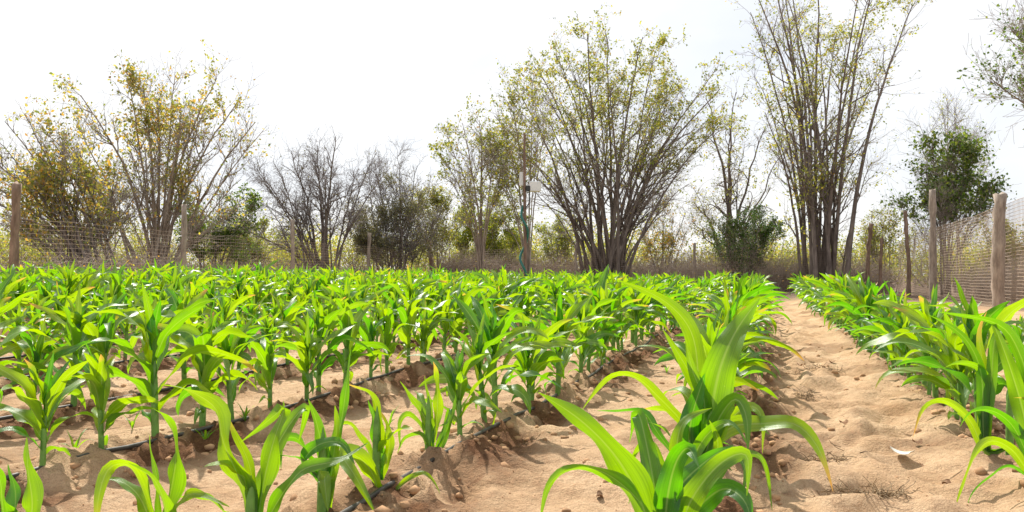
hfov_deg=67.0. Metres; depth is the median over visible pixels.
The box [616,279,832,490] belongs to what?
maize plant
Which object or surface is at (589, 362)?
maize plant
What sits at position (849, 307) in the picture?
maize plant
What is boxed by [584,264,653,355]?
maize plant
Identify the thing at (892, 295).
maize plant
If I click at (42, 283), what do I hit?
maize plant
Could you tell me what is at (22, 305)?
maize plant
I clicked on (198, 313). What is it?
maize plant
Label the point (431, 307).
maize plant
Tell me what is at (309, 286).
maize plant
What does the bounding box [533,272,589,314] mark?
maize plant
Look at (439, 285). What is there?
maize plant
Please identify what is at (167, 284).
maize plant
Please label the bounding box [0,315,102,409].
maize plant
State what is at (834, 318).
maize plant
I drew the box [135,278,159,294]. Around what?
maize plant
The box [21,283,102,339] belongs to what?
maize plant
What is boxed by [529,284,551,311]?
maize plant
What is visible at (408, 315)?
maize plant
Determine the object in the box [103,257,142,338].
maize plant
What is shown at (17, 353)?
maize plant
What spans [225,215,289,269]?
tree
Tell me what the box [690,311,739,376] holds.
maize plant
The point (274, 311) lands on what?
maize plant
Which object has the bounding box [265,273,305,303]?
maize plant
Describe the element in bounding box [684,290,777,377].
maize plant
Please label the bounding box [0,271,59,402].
maize plant
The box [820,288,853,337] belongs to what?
maize plant
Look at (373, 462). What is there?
maize plant
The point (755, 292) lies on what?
maize plant
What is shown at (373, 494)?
drip pipe
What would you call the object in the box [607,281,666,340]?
maize plant
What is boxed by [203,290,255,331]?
maize plant
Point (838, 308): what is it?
maize plant
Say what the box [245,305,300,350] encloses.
maize plant
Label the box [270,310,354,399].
maize plant
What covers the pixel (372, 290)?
maize plant
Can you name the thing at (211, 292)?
maize plant
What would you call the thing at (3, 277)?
maize plant
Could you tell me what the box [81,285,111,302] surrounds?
maize plant
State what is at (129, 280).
maize plant
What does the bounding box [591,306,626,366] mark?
maize plant
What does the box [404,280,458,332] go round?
maize plant
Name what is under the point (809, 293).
maize crop
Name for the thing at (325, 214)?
tree
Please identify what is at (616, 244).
tree
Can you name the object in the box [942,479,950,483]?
dead leaf
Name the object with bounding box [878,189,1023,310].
net fence
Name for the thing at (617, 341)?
maize plant
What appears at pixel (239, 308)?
maize plant
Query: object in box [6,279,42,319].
maize plant
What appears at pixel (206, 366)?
maize plant
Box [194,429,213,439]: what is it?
weed
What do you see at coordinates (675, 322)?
maize plant
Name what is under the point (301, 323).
maize plant
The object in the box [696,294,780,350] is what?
maize plant
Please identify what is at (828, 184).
tree
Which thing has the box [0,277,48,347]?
maize plant
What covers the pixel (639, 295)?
maize plant
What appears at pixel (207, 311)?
maize plant
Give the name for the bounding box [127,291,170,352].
maize plant
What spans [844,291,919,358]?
maize plant
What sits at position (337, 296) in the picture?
maize plant
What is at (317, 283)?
maize plant
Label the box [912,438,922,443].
dead leaf
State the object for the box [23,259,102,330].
maize plant
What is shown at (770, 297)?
maize plant
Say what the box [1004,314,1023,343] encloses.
maize plant
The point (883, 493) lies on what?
straw tuft
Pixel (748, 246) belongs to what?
bush
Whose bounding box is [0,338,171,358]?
drip pipe
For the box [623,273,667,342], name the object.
maize plant
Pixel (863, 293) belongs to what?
maize plant
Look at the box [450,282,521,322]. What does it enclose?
maize plant
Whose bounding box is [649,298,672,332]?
maize plant
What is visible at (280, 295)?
maize plant
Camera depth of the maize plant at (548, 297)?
8.04 m
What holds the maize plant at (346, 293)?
on the ground
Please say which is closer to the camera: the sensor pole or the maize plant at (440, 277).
the maize plant at (440, 277)
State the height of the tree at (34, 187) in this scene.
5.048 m
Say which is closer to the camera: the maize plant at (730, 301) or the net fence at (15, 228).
the maize plant at (730, 301)
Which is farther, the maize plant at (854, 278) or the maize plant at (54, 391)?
the maize plant at (854, 278)
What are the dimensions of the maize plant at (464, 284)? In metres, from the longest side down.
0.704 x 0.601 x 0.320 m
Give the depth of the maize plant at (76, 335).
3.57 m
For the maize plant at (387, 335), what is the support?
on the ground
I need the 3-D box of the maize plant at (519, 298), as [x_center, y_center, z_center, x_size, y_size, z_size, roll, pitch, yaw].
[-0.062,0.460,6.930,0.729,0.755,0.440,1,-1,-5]
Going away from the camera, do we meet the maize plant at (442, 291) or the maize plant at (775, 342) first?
the maize plant at (775, 342)
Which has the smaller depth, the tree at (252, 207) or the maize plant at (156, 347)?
the maize plant at (156, 347)
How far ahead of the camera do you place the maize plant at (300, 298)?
7.12 m
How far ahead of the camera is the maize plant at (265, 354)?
3.61 m
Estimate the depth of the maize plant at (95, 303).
6.10 m
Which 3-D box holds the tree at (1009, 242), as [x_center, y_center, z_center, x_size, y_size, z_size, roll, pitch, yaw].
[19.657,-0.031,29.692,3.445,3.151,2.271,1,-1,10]
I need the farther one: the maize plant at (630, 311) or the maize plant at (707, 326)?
the maize plant at (630, 311)
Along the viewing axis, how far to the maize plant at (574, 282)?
9.28 m
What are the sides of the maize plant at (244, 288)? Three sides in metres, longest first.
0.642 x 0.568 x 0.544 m
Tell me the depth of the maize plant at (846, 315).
7.30 m
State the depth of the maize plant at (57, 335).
4.74 m
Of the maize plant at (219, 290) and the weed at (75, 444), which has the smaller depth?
the weed at (75, 444)
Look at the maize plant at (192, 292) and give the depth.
7.21 m
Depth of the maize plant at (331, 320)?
4.00 m
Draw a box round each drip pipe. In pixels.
[0,318,530,420]
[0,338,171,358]
[4,331,333,380]
[6,341,512,479]
[340,306,709,511]
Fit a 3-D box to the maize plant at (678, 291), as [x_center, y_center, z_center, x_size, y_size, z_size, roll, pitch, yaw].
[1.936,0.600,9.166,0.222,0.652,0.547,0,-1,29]
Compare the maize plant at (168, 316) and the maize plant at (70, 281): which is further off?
the maize plant at (70, 281)
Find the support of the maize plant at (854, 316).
on the ground
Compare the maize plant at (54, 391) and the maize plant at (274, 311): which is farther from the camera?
the maize plant at (274, 311)
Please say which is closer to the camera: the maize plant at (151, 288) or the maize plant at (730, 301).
the maize plant at (730, 301)
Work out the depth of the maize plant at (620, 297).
5.85 m
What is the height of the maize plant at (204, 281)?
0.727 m
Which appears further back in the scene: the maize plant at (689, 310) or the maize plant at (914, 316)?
the maize plant at (689, 310)
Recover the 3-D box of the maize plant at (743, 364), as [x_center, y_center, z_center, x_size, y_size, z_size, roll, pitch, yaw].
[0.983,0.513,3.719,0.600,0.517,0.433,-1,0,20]
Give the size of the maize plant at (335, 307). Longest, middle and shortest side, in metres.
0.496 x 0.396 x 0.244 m
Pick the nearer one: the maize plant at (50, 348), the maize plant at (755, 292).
the maize plant at (50, 348)
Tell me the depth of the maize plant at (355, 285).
9.91 m
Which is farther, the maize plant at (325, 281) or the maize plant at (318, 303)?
the maize plant at (325, 281)
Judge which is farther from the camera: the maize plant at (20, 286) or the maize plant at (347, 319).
the maize plant at (20, 286)
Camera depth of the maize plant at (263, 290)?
9.60 m
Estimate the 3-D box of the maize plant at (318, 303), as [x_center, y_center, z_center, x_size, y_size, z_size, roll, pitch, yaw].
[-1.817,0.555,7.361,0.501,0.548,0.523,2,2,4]
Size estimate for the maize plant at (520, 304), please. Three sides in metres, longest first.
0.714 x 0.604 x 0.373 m
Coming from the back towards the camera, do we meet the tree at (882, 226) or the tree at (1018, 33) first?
the tree at (882, 226)
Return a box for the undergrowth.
[0,233,1023,300]
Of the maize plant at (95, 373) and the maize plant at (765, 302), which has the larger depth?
the maize plant at (765, 302)
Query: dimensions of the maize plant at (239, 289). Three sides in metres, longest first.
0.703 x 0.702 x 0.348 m
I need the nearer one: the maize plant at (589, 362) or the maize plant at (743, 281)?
the maize plant at (589, 362)
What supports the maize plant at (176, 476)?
on the ground
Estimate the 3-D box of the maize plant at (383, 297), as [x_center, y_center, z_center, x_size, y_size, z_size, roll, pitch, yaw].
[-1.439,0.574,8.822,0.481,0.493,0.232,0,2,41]
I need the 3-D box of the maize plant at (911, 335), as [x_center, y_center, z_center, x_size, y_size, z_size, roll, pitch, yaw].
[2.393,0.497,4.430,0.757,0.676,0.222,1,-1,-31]
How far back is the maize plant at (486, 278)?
9.19 m
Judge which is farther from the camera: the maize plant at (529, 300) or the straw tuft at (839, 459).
the maize plant at (529, 300)
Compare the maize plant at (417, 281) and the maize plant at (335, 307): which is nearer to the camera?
the maize plant at (335, 307)
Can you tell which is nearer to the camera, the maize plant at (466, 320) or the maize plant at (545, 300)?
the maize plant at (466, 320)
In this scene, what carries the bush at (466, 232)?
on the ground
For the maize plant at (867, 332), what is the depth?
5.62 m
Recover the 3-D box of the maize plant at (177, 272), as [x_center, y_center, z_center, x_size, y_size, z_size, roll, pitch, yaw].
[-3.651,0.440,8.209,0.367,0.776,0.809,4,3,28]
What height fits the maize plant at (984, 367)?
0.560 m
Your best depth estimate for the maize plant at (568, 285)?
8.85 m
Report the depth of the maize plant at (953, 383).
3.54 m
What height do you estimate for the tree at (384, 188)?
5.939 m
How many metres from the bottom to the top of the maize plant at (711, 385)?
0.642 m
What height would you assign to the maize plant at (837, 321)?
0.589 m
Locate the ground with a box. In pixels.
[0,265,1023,511]
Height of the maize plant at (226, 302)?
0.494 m
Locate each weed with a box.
[65,428,92,447]
[124,413,138,428]
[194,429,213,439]
[231,404,254,420]
[389,408,396,425]
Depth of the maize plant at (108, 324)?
3.76 m
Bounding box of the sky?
[0,0,1023,274]
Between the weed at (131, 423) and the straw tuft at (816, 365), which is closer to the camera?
the weed at (131, 423)
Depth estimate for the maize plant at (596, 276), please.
10.26 m
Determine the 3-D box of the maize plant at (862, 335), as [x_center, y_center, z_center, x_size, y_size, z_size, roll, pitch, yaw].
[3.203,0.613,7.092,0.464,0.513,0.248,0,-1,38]
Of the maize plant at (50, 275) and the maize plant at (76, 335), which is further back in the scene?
the maize plant at (50, 275)
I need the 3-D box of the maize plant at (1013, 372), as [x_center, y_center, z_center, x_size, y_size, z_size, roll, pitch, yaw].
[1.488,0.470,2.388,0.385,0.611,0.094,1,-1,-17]
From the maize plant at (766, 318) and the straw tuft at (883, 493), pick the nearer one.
the straw tuft at (883, 493)
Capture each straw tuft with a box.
[783,384,827,400]
[794,362,844,374]
[797,440,870,462]
[810,476,934,501]
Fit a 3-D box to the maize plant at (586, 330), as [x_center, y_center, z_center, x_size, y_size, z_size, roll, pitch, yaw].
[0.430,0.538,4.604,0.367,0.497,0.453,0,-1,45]
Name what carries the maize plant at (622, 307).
on the ground
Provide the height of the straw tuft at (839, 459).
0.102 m
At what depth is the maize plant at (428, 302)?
7.39 m
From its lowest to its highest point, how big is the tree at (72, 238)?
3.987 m
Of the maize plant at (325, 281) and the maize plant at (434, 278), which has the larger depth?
the maize plant at (434, 278)
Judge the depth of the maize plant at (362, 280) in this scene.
10.30 m
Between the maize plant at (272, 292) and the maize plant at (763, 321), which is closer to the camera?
the maize plant at (763, 321)
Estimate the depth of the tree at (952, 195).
26.60 m
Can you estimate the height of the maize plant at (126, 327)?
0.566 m
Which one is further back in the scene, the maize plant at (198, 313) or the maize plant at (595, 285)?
the maize plant at (595, 285)
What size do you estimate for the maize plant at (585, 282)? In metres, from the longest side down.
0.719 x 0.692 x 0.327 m
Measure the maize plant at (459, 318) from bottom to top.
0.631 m
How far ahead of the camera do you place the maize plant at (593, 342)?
4.34 m
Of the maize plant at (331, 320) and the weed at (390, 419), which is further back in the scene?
the maize plant at (331, 320)
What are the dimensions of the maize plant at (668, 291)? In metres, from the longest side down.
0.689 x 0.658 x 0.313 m
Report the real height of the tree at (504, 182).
8.406 m
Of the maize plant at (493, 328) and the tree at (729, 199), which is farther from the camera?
the tree at (729, 199)
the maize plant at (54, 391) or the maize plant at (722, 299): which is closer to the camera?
the maize plant at (54, 391)
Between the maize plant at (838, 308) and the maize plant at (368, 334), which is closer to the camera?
the maize plant at (368, 334)
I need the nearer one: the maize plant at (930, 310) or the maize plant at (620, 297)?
the maize plant at (930, 310)
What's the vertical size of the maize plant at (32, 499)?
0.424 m
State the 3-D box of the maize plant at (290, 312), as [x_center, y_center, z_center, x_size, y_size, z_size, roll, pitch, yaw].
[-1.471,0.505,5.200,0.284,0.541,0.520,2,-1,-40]
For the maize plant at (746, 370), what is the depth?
3.52 m
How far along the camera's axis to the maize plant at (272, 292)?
8.23 m
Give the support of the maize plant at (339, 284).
on the ground
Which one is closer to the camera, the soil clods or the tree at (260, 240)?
the soil clods
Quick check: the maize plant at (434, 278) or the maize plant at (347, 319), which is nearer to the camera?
the maize plant at (347, 319)
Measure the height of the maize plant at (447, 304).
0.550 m
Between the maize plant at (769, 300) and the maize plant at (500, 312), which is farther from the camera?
the maize plant at (769, 300)
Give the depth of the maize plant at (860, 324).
6.90 m
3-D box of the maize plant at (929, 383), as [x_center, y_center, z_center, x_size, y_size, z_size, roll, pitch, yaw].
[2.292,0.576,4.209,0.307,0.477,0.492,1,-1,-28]
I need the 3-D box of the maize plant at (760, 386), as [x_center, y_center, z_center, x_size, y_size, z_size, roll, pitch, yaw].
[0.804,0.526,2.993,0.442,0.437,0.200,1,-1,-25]
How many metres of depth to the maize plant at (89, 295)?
8.33 m
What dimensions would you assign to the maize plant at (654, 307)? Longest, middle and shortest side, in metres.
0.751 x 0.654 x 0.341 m
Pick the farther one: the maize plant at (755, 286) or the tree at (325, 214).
the tree at (325, 214)
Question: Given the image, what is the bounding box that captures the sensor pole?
[519,133,540,277]
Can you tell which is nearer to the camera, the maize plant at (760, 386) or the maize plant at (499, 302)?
the maize plant at (760, 386)
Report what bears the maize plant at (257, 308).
on the ground
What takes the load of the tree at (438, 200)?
on the ground
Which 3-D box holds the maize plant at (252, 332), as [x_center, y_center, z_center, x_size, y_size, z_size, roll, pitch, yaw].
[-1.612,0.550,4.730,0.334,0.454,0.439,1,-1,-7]
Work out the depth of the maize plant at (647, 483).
1.59 m
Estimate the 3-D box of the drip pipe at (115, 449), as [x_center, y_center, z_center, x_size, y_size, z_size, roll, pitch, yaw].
[1.705,0.888,11.986,0.062,0.081,24.019,0,-1,18]
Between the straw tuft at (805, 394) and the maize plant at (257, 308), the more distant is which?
the maize plant at (257, 308)
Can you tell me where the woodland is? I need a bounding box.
[0,194,1023,287]
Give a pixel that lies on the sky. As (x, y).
(369, 71)
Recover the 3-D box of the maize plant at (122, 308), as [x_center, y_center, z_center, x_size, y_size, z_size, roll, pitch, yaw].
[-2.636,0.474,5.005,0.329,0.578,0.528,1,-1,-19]
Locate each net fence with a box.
[0,181,425,275]
[427,223,894,291]
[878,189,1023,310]
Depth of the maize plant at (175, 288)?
6.98 m
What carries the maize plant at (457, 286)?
on the ground
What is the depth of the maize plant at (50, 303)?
5.66 m
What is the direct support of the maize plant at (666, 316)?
on the ground
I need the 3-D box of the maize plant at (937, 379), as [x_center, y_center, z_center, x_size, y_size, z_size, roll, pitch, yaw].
[1.962,0.518,3.343,0.614,0.541,0.443,-4,-3,-6]
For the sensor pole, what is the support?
on the ground
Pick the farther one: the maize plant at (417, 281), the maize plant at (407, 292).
the maize plant at (417, 281)
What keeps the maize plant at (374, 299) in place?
on the ground
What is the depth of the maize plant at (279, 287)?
9.88 m
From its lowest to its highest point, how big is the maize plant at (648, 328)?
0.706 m
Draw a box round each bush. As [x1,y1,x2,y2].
[336,166,450,270]
[446,183,536,266]
[704,202,787,281]
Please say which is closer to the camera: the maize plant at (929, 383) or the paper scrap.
the paper scrap
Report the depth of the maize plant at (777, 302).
7.12 m
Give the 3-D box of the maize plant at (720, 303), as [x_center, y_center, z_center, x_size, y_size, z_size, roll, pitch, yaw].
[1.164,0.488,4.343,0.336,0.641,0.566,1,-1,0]
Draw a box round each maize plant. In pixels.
[0,264,35,317]
[0,266,51,320]
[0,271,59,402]
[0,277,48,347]
[0,284,128,406]
[0,302,63,367]
[0,315,26,328]
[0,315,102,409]
[0,352,101,465]
[0,437,43,511]
[1,290,29,321]
[3,288,73,334]
[5,275,75,334]
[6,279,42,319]
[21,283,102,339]
[22,313,64,359]
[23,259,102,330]
[28,278,63,320]
[35,300,102,367]
[43,270,84,293]
[48,264,126,312]
[53,284,153,398]
[68,283,256,436]
[73,284,123,333]
[76,341,162,448]
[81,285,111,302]
[82,286,137,357]
[83,284,108,314]
[87,286,165,359]
[94,408,228,511]
[96,283,106,296]
[97,280,203,381]
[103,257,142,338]
[105,278,167,333]
[123,270,152,328]
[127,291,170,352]
[134,271,179,294]
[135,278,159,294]
[139,277,184,331]
[145,262,207,289]
[155,275,227,328]
[157,292,256,426]
[164,279,214,379]
[164,385,366,511]
[165,314,276,419]
[170,279,210,319]
[176,279,218,308]
[182,265,229,292]
[193,308,263,375]
[195,276,237,317]
[195,304,215,332]
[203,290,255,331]
[207,280,241,321]
[210,269,266,315]
[215,289,245,326]
[216,272,265,318]
[228,288,262,317]
[230,296,267,336]
[232,312,270,369]
[237,293,274,343]
[239,321,286,407]
[243,276,279,313]
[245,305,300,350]
[248,279,277,318]
[251,279,290,317]
[260,296,296,336]
[261,274,288,300]
[261,288,284,320]
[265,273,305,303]
[268,292,374,391]
[268,293,313,364]
[268,304,306,335]
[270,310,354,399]
[275,287,314,334]
[280,350,354,511]
[284,274,328,316]
[291,314,332,341]
[295,295,349,354]
[303,286,339,311]
[310,267,331,313]
[310,272,336,308]
[310,280,352,309]
[316,277,389,329]
[317,289,390,383]
[321,287,353,304]
[334,279,355,290]
[335,281,366,294]
[339,384,439,509]
[344,272,386,292]
[350,282,375,323]
[350,286,373,306]
[351,289,378,340]
[351,299,388,379]
[353,294,419,376]
[362,296,399,341]
[365,286,382,316]
[367,285,386,313]
[371,291,393,307]
[374,265,448,340]
[377,285,409,342]
[385,276,407,319]
[388,271,426,291]
[394,286,431,364]
[396,302,453,362]
[397,362,455,452]
[400,279,427,338]
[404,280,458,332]
[407,273,464,327]
[409,340,514,435]
[413,291,456,361]
[416,289,473,352]
[419,288,442,327]
[419,312,554,424]
[425,279,500,352]
[431,270,456,317]
[435,270,465,293]
[436,276,481,317]
[439,272,465,294]
[444,277,487,326]
[446,288,453,308]
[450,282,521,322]
[450,289,508,344]
[452,290,570,411]
[463,272,530,317]
[464,264,511,299]
[465,266,546,341]
[477,285,522,339]
[496,290,612,395]
[499,308,577,399]
[500,315,571,401]
[508,270,555,326]
[510,292,553,334]
[528,308,607,376]
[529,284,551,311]
[531,286,567,324]
[532,290,555,320]
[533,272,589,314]
[534,276,585,315]
[537,287,617,366]
[538,392,752,511]
[539,276,582,316]
[542,274,591,307]
[545,270,591,309]
[548,306,619,372]
[561,279,641,362]
[568,274,607,305]
[568,296,605,371]
[570,276,585,317]
[571,272,617,310]
[583,266,618,288]
[583,298,771,507]
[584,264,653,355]
[584,268,641,351]
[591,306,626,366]
[594,304,647,349]
[607,277,670,346]
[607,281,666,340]
[607,300,648,351]
[615,279,685,339]
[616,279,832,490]
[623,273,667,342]
[628,408,747,503]
[636,270,676,336]
[641,341,769,445]
[643,273,683,331]
[643,277,686,320]
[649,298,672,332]
[653,304,777,384]
[654,293,679,330]
[654,308,781,394]
[656,285,676,326]
[657,302,690,332]
[665,278,698,321]
[667,284,690,328]
[671,353,777,414]
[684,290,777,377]
[684,352,776,391]
[688,287,765,387]
[689,288,803,379]
[689,290,783,345]
[690,275,778,333]
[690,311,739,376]
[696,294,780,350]
[701,270,784,316]
[702,279,754,328]
[705,293,765,351]
[709,272,780,334]
[712,290,774,335]
[712,305,774,342]
[722,278,784,315]
[722,306,745,319]
[723,278,783,327]
[723,280,791,322]
[751,287,784,327]
[757,298,774,327]
[806,270,863,309]
[810,278,832,325]
[817,276,857,334]
[818,275,847,329]
[818,285,839,326]
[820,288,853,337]
[822,271,858,330]
[824,284,880,339]
[824,295,872,346]
[826,276,887,340]
[828,274,853,328]
[831,269,850,285]
[831,293,879,336]
[834,302,871,345]
[839,282,912,347]
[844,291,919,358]
[846,270,921,352]
[851,293,942,375]
[852,281,904,362]
[852,304,920,360]
[856,283,977,397]
[862,308,897,368]
[865,303,918,383]
[870,287,898,324]
[872,284,963,385]
[875,317,1007,421]
[887,313,1006,419]
[892,277,1023,422]
[893,302,1014,405]
[903,327,944,394]
[913,312,1023,455]
[940,312,1023,502]
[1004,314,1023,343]
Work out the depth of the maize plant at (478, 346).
3.21 m
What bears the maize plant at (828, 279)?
on the ground
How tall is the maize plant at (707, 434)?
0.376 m
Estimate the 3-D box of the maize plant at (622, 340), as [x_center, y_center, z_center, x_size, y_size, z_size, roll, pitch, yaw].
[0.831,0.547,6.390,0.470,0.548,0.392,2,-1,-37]
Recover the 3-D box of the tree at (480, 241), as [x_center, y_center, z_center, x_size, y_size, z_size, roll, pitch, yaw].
[-1.239,-2.425,28.262,3.752,7.197,3.360,1,-1,-14]
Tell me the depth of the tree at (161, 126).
21.79 m
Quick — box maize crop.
[0,258,938,323]
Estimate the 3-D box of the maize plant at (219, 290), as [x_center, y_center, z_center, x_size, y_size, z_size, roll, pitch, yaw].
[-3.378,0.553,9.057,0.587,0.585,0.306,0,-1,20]
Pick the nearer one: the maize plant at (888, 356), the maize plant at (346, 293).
the maize plant at (888, 356)
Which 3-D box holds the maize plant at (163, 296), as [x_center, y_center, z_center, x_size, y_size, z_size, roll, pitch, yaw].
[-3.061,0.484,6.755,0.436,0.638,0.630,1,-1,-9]
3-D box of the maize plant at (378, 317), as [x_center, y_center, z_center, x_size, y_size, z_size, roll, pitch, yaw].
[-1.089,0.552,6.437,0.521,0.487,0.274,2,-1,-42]
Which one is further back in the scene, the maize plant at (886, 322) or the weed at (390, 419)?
the maize plant at (886, 322)
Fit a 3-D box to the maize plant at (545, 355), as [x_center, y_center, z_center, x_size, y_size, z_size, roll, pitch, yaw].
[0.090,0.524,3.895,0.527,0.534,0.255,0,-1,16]
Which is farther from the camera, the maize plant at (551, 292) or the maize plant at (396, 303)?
the maize plant at (551, 292)
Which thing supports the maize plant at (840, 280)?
on the ground
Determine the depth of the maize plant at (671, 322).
8.73 m
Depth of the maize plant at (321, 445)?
2.02 m
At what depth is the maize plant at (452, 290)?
7.93 m
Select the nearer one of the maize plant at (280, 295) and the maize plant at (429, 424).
the maize plant at (429, 424)
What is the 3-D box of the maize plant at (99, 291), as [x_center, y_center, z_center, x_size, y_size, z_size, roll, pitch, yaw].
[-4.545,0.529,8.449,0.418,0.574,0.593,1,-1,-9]
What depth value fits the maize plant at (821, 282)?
9.86 m
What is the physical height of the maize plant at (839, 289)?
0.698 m
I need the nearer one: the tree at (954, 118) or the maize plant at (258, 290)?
the maize plant at (258, 290)
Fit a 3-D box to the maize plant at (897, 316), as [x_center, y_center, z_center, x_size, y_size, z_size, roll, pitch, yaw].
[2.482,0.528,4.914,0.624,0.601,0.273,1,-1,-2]
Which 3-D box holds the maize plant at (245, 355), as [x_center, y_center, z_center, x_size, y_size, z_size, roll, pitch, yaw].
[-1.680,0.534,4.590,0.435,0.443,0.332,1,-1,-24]
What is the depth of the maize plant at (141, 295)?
6.58 m
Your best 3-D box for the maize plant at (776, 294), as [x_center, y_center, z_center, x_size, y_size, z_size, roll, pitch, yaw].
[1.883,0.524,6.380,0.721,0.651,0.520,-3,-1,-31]
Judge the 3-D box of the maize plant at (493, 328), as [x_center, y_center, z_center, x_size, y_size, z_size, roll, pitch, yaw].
[-0.004,0.455,3.485,0.514,0.609,0.317,-5,-5,42]
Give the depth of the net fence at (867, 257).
29.78 m
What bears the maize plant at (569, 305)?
on the ground
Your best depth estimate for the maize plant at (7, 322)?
4.39 m
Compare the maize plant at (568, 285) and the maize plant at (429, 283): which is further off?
the maize plant at (568, 285)
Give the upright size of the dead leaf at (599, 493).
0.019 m
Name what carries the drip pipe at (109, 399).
on the ground
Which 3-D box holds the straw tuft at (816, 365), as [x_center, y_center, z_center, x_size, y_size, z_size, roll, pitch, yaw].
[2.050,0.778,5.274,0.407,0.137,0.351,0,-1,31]
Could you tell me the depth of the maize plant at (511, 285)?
6.66 m
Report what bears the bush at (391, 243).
on the ground
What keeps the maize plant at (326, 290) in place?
on the ground
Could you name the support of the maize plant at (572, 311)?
on the ground
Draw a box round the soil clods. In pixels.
[0,323,1023,511]
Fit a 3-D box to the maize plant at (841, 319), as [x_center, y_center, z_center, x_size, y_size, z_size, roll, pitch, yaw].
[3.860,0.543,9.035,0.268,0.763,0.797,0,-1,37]
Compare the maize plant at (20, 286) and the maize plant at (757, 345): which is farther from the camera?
the maize plant at (20, 286)
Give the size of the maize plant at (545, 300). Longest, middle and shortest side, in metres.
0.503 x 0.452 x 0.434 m
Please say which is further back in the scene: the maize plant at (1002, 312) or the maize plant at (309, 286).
the maize plant at (309, 286)
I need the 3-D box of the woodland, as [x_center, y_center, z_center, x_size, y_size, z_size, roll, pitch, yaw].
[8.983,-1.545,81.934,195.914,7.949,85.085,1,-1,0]
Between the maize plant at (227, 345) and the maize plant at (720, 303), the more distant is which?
the maize plant at (720, 303)
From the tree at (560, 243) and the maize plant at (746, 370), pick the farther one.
the tree at (560, 243)
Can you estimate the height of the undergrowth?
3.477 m
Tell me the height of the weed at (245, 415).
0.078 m
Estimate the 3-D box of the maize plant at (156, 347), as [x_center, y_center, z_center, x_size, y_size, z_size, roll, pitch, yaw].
[-1.324,0.425,2.946,0.652,0.654,0.308,-1,-3,-29]
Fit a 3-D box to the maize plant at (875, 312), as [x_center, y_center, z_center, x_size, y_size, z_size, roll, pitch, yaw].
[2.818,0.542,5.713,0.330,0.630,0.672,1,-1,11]
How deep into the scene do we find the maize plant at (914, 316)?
3.80 m
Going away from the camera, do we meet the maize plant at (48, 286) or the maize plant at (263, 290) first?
the maize plant at (48, 286)
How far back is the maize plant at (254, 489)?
1.74 m
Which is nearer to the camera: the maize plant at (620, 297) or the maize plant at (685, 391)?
the maize plant at (685, 391)
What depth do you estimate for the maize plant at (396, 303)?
6.62 m
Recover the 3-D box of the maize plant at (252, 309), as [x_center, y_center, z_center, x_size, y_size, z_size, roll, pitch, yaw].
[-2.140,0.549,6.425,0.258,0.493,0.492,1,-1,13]
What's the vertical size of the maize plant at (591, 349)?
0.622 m
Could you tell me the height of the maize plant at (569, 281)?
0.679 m
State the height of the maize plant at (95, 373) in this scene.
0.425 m
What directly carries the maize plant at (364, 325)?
on the ground
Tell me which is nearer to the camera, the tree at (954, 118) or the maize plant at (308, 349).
the maize plant at (308, 349)
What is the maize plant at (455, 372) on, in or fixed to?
on the ground
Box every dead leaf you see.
[596,490,602,497]
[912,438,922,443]
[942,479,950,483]
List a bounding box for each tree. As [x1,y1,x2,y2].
[0,102,160,271]
[0,163,144,267]
[20,39,278,268]
[172,182,267,268]
[213,124,403,272]
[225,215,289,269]
[358,136,441,270]
[408,183,473,269]
[427,93,530,272]
[456,47,568,273]
[478,5,751,276]
[533,208,580,268]
[630,194,696,276]
[670,73,799,267]
[725,0,932,281]
[855,204,924,291]
[872,115,1021,295]
[888,87,1016,292]
[956,0,1023,147]
[978,218,1023,272]
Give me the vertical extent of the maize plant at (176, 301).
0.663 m
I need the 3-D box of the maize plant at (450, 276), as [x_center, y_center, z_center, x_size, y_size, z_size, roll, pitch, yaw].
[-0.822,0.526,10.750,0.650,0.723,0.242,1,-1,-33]
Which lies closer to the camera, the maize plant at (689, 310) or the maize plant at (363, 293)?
the maize plant at (363, 293)
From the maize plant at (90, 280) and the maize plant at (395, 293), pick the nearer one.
the maize plant at (90, 280)
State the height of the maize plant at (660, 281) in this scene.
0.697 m
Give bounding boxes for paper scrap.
[890,446,914,454]
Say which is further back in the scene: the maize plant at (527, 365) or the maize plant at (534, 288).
the maize plant at (534, 288)
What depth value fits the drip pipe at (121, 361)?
5.14 m
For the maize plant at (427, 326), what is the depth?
5.13 m
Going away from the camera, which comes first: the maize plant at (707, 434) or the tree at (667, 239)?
the maize plant at (707, 434)
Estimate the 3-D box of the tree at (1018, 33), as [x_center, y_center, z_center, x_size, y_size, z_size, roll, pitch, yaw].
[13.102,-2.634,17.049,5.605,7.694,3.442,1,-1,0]
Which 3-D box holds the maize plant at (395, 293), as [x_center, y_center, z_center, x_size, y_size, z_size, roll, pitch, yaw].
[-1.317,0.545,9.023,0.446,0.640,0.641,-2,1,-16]
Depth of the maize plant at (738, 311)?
4.08 m
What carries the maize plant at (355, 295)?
on the ground

